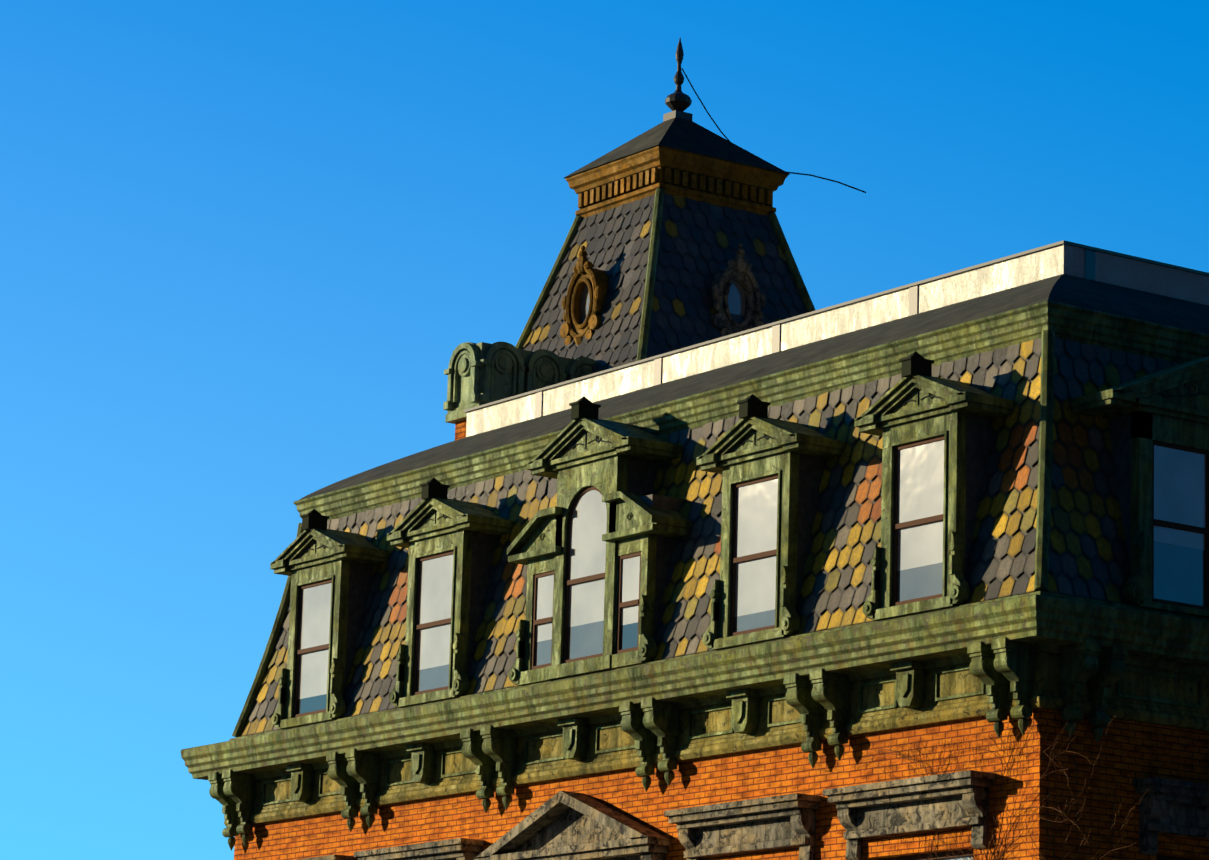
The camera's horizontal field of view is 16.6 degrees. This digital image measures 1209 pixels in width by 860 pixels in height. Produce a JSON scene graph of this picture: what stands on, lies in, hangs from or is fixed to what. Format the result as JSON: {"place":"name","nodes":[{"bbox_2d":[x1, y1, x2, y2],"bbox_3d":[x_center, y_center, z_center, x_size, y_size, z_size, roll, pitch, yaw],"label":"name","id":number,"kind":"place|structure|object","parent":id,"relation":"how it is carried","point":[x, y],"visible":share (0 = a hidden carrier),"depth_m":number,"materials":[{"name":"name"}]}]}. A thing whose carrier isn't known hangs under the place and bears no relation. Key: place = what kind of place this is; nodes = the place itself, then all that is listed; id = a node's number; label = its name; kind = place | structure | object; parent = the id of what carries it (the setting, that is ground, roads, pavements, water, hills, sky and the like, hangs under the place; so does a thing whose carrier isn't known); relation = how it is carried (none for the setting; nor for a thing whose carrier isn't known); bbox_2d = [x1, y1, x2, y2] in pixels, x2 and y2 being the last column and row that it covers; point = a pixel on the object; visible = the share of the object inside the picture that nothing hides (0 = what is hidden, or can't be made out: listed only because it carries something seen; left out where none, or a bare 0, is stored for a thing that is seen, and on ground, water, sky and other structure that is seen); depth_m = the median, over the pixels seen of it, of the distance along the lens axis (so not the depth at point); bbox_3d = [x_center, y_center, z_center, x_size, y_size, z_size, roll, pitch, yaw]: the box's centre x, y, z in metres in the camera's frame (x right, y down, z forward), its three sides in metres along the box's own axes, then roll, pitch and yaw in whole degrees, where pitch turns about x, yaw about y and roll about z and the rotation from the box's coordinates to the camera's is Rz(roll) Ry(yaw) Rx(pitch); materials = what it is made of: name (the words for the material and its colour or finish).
{"place":"outdoors","nodes":[
{"label":"outdoors","id":0,"kind":"place"},
{"bbox_2d":[0,0,1208,859],"label":"sky","id":1,"kind":"structure","parent":0,"point":[248,248],"materials":[{"name":"blue"}]},
{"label":"pavement","id":2,"kind":"structure","parent":0,"visible":0},
{"bbox_2d":[234,419,1208,859],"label":"brick walls","id":3,"kind":"structure","parent":2,"relation":"on","point":[1132,749],"depth_m":47.22,"materials":[{"name":"brick"}]},
{"bbox_2d":[443,342,595,423],"bbox_3d":[-1.165,-0.593,62.655,2.420,1.160,0.970,10,-14,-34],"label":"ornament","id":4,"kind":"object","parent":3,"relation":"on","point":[480,373],"visible":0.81,"depth_m":62.08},
{"bbox_2d":[241,196,1171,736],"bbox_3d":[5.499,-0.065,58.455,15.000,8.950,19.255,10,-14,-34],"label":"roof backing","id":5,"kind":"object","parent":3,"relation":"on","point":[641,476],"visible":0.12,"depth_m":51.81,"materials":[{"name":"stone"}]},
{"bbox_2d":[208,188,1208,850],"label":"building trim","id":6,"kind":"structure","parent":5,"relation":"attached to","point":[636,522],"depth_m":50.57,"materials":[{"name":"paint"}]},
{"bbox_2d":[301,351,933,529],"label":"dormer finials","id":7,"kind":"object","parent":6,"relation":"on","point":[915,362],"depth_m":53.07,"materials":[{"name":"grey"}]},
{"bbox_2d":[297,380,1208,557],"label":"pediment ornaments","id":8,"kind":"object","parent":6,"relation":"on","point":[767,437],"visible":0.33,"depth_m":50.20,"materials":[{"name":"green"}]},
{"bbox_2d":[300,117,1208,499],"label":"roof","id":9,"kind":"structure","parent":6,"relation":"on","point":[1064,289],"depth_m":52.72,"materials":[{"name":"grey metal"}]},
{"bbox_2d":[560,145,787,344],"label":"tower cornice","id":10,"kind":"structure","parent":9,"relation":"on","point":[669,171],"depth_m":64.15,"materials":[{"name":"beige paint"}]},
{"bbox_2d":[663,38,865,192],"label":"finial","id":11,"kind":"object","parent":9,"relation":"on","point":[678,101],"visible":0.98,"depth_m":65.40,"materials":[{"name":"grey metal"}]},
{"bbox_2d":[463,240,1208,417],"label":"parapet cap","id":12,"kind":"object","parent":9,"relation":"on","point":[913,287],"visible":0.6,"depth_m":54.08,"materials":[{"name":"grey metal"}]},
{"bbox_2d":[466,244,1208,436],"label":"white parapet","id":13,"kind":"structure","parent":9,"relation":"on","point":[1070,260],"depth_m":53.78,"materials":[{"name":"paint"}]},
{"bbox_2d":[240,193,1179,735],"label":"slate shingles","id":14,"kind":"object","parent":5,"relation":"on","point":[994,567],"visible":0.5,"depth_m":51.37,"materials":[{"name":"stone"}]},
{"bbox_2d":[297,243,1208,859],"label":"window hoods","id":15,"kind":"object","parent":3,"relation":"attached to","point":[563,825],"depth_m":49.01,"materials":[{"name":"stone"}]},
{"bbox_2d":[294,435,1208,859],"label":"window sashes","id":16,"kind":"object","parent":15,"relation":"on","point":[894,601],"depth_m":50.24,"materials":[{"name":"brown"}]},
{"bbox_2d":[297,622,637,713],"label":"window panes","id":17,"kind":"object","parent":16,"relation":"in","point":[629,635],"visible":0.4,"depth_m":57.69,"materials":[{"name":"grey glass"}]},
{"bbox_2d":[417,281,1204,691],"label":"panes","id":18,"kind":"object","parent":15,"relation":"attached to","point":[1179,573],"visible":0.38,"depth_m":47.48,"materials":[{"name":"grey glass"}]},
{"bbox_2d":[298,440,1205,859],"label":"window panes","id":19,"kind":"object","parent":18,"relation":"attached to","point":[1178,486],"visible":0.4,"depth_m":50.15,"materials":[{"name":"white glass"}]},
{"bbox_2d":[805,715,1148,859],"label":"vine stems","id":20,"kind":"object","parent":3,"relation":"attached to","point":[992,836],"visible":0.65,"depth_m":45.53,"materials":[{"name":"brown plant"}]},
{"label":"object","id":21,"kind":"object","parent":2,"relation":"on","visible":0},
{"bbox_2d":[224,651,1208,826],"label":"frieze band","id":22,"kind":"object","parent":21,"relation":"on","point":[1046,692],"visible":0.48,"depth_m":49.28,"materials":[{"name":"paint"}]},
{"bbox_2d":[181,591,1208,779],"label":"cornice","id":23,"kind":"structure","parent":22,"relation":"on","point":[1044,621],"depth_m":49.14,"materials":[{"name":"paint"}]}
]}

